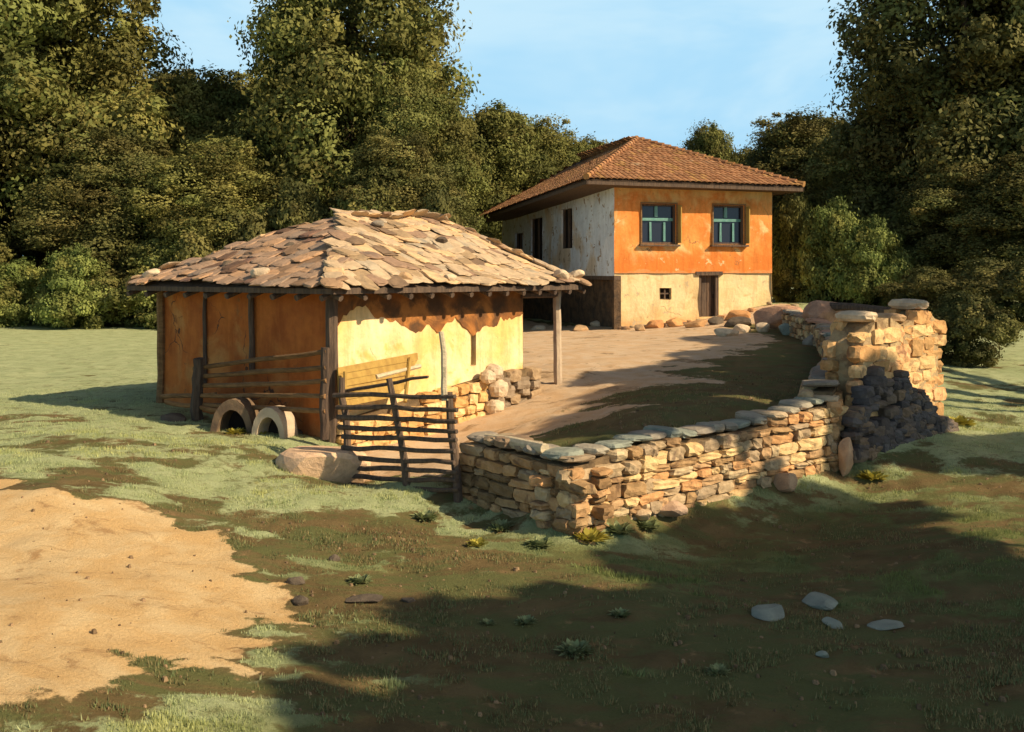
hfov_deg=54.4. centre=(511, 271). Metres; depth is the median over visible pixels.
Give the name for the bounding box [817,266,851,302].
shrub
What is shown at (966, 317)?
shrub
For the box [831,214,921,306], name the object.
shrub
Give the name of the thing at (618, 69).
sky
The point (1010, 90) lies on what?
broadleaf tree
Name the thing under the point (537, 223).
side window
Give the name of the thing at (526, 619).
leafy plant
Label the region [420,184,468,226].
shrub
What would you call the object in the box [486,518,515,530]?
leafy plant
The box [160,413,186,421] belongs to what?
rock
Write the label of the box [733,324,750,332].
rock
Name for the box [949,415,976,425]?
leafy plant
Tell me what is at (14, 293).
shrub
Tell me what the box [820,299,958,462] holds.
ruined pillar
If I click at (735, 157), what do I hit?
broadleaf tree
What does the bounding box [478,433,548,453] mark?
log
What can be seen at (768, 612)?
rock
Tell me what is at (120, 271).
shrub
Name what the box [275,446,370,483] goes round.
boulder
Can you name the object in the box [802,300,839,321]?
boulder
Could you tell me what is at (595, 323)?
rock
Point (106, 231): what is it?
broadleaf tree
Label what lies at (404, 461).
stick gate
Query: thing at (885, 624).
rock
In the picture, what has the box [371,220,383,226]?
stone
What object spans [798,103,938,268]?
broadleaf tree
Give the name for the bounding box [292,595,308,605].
clod
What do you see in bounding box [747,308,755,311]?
rubble stone
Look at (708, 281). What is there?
door
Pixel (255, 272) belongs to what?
stone
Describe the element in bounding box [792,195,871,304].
shrub
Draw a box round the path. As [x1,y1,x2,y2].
[0,478,320,701]
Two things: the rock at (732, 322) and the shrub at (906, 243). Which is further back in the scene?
the shrub at (906, 243)
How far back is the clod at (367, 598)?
8.03 m
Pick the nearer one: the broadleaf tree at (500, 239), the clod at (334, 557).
the clod at (334, 557)
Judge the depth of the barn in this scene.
15.12 m
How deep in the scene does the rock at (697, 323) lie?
32.18 m
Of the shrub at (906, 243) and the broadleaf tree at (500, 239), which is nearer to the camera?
the shrub at (906, 243)
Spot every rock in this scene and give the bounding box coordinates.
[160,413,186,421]
[530,325,545,329]
[572,324,588,330]
[590,320,599,326]
[633,508,651,520]
[634,324,644,330]
[645,320,663,328]
[658,500,687,516]
[666,317,686,326]
[684,320,706,327]
[708,316,723,324]
[714,328,738,335]
[724,316,751,326]
[725,310,750,319]
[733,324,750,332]
[751,604,784,620]
[756,322,769,331]
[773,473,797,491]
[778,323,789,334]
[802,335,813,344]
[802,592,837,610]
[816,651,828,657]
[822,617,842,628]
[867,619,903,629]
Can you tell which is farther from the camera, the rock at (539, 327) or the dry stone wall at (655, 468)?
the rock at (539, 327)
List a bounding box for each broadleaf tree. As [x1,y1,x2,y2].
[0,0,94,261]
[0,0,207,272]
[0,120,203,306]
[23,67,150,250]
[117,130,303,271]
[135,59,199,97]
[153,60,255,185]
[197,66,261,110]
[211,0,485,213]
[216,88,358,227]
[308,124,488,230]
[345,61,502,238]
[464,98,560,242]
[470,174,512,241]
[519,113,590,189]
[561,131,612,169]
[677,119,740,161]
[726,141,759,167]
[740,101,843,220]
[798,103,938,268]
[808,0,1023,274]
[828,113,854,123]
[876,155,1023,277]
[910,0,1023,182]
[922,147,1023,269]
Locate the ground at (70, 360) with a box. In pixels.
[0,288,1023,731]
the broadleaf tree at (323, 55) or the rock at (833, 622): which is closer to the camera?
the rock at (833, 622)
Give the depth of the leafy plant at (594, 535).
9.94 m
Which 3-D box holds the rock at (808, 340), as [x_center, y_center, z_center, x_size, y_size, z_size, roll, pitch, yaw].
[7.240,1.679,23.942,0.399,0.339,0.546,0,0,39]
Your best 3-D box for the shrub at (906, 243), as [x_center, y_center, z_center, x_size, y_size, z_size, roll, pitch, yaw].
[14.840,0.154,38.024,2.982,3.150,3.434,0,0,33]
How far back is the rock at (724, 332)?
27.97 m
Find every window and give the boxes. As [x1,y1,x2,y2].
[517,233,522,250]
[533,218,541,260]
[563,209,571,248]
[639,202,681,246]
[660,288,669,298]
[710,203,749,246]
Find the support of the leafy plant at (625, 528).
on the ground at (70, 360)
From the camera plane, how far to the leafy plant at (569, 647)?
7.00 m
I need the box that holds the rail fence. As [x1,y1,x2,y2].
[160,347,329,439]
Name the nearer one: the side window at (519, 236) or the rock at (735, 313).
the rock at (735, 313)
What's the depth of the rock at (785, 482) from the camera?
12.16 m
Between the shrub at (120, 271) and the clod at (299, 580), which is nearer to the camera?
the clod at (299, 580)
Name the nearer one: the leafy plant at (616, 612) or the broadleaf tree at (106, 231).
the leafy plant at (616, 612)
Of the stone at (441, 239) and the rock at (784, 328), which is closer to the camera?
the stone at (441, 239)
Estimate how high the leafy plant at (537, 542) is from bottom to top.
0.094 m
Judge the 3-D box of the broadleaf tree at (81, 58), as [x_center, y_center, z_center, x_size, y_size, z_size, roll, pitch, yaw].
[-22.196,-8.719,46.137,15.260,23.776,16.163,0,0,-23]
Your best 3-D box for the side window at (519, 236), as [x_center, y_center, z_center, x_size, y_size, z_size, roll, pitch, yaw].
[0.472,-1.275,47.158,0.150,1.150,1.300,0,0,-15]
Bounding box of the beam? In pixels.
[809,302,891,312]
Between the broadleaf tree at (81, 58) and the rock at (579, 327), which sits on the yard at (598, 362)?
the rock at (579, 327)
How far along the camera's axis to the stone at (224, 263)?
15.01 m
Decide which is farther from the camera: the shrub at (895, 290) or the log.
the shrub at (895, 290)
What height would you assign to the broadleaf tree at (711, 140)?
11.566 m
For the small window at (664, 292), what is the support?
in the house
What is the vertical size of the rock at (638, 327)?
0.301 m
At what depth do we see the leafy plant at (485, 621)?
7.60 m
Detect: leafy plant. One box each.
[224,427,246,434]
[347,573,373,584]
[410,509,440,520]
[466,537,489,546]
[479,618,495,626]
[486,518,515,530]
[514,614,537,627]
[525,536,556,548]
[552,638,593,657]
[572,527,613,543]
[606,520,636,535]
[608,607,630,617]
[636,519,661,529]
[704,663,731,676]
[852,469,887,479]
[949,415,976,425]
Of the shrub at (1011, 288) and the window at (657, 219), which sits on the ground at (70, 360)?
the shrub at (1011, 288)
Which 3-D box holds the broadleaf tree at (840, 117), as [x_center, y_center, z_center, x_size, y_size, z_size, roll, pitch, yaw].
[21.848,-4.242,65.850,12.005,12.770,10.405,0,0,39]
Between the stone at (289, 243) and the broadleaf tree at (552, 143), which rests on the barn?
the stone at (289, 243)
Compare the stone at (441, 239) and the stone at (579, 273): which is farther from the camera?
the stone at (579, 273)
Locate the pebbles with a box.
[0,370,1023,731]
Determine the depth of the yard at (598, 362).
17.80 m
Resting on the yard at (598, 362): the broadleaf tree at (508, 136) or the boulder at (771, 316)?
the boulder at (771, 316)
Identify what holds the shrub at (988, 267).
on the ground at (70, 360)
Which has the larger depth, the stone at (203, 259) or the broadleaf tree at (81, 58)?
the broadleaf tree at (81, 58)
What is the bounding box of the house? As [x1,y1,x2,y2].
[478,135,805,329]
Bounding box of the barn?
[125,208,591,445]
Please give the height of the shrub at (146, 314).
4.867 m
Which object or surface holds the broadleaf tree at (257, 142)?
on the ground at (70, 360)
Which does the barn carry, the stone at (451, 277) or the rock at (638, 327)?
the stone at (451, 277)
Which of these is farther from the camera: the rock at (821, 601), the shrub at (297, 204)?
the shrub at (297, 204)
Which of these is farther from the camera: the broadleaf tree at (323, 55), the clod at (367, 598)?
the broadleaf tree at (323, 55)
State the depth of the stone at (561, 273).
17.18 m
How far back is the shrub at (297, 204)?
39.35 m
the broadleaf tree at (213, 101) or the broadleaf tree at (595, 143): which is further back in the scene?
the broadleaf tree at (595, 143)
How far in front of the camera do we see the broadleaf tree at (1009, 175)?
34.58 m
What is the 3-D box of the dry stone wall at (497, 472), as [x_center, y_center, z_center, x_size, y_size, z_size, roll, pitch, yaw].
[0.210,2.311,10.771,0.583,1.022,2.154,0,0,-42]
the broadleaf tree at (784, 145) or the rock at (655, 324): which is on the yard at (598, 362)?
the rock at (655, 324)
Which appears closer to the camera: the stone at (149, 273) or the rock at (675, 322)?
the stone at (149, 273)
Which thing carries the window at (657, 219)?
in the house
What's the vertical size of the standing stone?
0.510 m
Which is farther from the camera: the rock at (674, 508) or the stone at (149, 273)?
the stone at (149, 273)
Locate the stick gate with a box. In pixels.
[332,331,462,502]
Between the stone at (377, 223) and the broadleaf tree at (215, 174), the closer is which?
the stone at (377, 223)
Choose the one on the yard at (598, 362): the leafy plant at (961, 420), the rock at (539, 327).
the rock at (539, 327)
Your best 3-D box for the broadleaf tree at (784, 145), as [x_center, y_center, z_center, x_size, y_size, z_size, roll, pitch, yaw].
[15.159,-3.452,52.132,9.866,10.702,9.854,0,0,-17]
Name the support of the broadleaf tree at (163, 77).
on the ground at (70, 360)
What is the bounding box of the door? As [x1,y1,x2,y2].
[695,271,722,316]
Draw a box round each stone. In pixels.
[142,268,159,277]
[201,257,211,261]
[222,260,231,266]
[250,267,269,277]
[284,242,294,245]
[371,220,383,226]
[398,272,411,279]
[435,236,447,242]
[444,274,456,283]
[553,269,568,278]
[570,269,584,277]
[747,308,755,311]
[838,437,853,475]
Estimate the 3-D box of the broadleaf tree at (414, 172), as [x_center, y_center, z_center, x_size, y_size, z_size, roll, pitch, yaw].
[-4.628,-1.612,39.937,7.167,8.676,7.175,0,0,5]
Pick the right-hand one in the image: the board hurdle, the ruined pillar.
the ruined pillar
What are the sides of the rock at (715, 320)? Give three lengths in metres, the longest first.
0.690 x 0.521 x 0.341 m
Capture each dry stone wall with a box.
[459,431,614,544]
[528,395,848,535]
[781,309,843,461]
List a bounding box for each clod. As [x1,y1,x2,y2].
[286,576,304,584]
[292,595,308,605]
[329,554,340,560]
[345,593,383,602]
[401,597,415,602]
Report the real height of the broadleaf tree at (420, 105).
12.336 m
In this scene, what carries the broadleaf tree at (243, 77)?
on the ground at (70, 360)
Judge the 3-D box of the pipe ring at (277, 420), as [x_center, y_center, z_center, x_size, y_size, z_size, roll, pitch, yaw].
[-3.238,2.129,13.600,0.535,0.597,0.340,0,0,20]
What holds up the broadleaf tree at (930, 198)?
on the ground at (70, 360)
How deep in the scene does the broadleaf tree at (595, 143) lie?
59.14 m
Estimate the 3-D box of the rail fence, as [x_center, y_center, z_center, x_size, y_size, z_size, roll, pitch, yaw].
[-3.832,1.598,14.008,3.414,1.214,0.210,0,0,34]
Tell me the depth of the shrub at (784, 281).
38.29 m
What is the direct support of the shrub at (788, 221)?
on the ground at (70, 360)
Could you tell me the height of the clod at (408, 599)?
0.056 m
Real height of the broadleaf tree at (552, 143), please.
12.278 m
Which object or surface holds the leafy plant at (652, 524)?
on the ground at (70, 360)
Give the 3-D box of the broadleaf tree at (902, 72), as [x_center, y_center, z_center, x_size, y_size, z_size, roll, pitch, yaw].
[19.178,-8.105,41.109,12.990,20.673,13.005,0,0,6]
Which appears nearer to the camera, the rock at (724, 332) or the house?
the rock at (724, 332)
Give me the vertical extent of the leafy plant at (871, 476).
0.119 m
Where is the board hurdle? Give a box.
[337,353,421,404]
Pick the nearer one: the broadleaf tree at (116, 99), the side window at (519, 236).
the side window at (519, 236)
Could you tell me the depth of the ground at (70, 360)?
8.59 m
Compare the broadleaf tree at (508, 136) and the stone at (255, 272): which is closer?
the stone at (255, 272)
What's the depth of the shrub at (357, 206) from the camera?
37.96 m
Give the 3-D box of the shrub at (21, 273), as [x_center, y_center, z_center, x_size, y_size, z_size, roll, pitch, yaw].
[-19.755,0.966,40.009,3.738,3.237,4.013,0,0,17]
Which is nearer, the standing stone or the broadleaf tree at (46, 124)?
the standing stone
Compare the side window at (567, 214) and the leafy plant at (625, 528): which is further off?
the side window at (567, 214)
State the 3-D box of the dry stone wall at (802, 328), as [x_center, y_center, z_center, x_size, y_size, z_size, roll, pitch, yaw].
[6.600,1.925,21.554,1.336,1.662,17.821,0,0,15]
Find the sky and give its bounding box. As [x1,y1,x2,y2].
[22,0,947,255]
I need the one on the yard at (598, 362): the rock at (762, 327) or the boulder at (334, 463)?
the rock at (762, 327)
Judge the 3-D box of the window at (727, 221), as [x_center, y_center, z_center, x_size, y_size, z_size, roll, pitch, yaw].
[7.878,-1.692,36.162,1.514,1.566,0.394,0,0,-15]
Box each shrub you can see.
[0,228,35,317]
[0,256,56,326]
[26,243,124,329]
[74,259,155,326]
[98,230,181,328]
[155,204,259,299]
[224,172,333,242]
[315,158,424,221]
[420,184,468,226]
[772,178,829,302]
[772,266,807,302]
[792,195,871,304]
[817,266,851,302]
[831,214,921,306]
[874,265,957,313]
[876,239,939,303]
[914,255,1017,315]
[919,288,1023,367]
[958,256,1023,326]
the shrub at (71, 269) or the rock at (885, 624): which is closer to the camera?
the rock at (885, 624)
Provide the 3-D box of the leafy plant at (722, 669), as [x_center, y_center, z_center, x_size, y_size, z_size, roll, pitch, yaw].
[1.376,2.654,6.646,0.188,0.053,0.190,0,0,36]
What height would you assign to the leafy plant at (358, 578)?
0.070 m
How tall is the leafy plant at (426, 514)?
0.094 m
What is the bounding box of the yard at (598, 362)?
[351,303,821,475]
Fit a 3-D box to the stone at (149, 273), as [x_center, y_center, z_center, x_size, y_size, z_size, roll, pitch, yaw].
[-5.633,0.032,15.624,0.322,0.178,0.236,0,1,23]
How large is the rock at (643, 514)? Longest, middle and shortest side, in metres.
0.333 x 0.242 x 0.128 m
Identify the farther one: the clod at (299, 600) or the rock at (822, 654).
the clod at (299, 600)
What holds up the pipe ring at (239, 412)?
on the ground at (70, 360)
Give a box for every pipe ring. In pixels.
[210,397,259,433]
[251,405,297,438]
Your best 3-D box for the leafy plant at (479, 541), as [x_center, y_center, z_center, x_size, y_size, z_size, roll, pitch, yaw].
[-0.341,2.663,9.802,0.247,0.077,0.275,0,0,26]
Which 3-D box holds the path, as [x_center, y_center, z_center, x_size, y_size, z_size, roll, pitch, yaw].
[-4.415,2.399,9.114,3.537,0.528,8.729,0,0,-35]
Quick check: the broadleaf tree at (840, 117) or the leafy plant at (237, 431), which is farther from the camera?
the broadleaf tree at (840, 117)
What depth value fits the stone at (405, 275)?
14.06 m
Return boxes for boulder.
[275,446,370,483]
[753,305,802,328]
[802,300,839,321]
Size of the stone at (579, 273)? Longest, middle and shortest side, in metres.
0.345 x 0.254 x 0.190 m

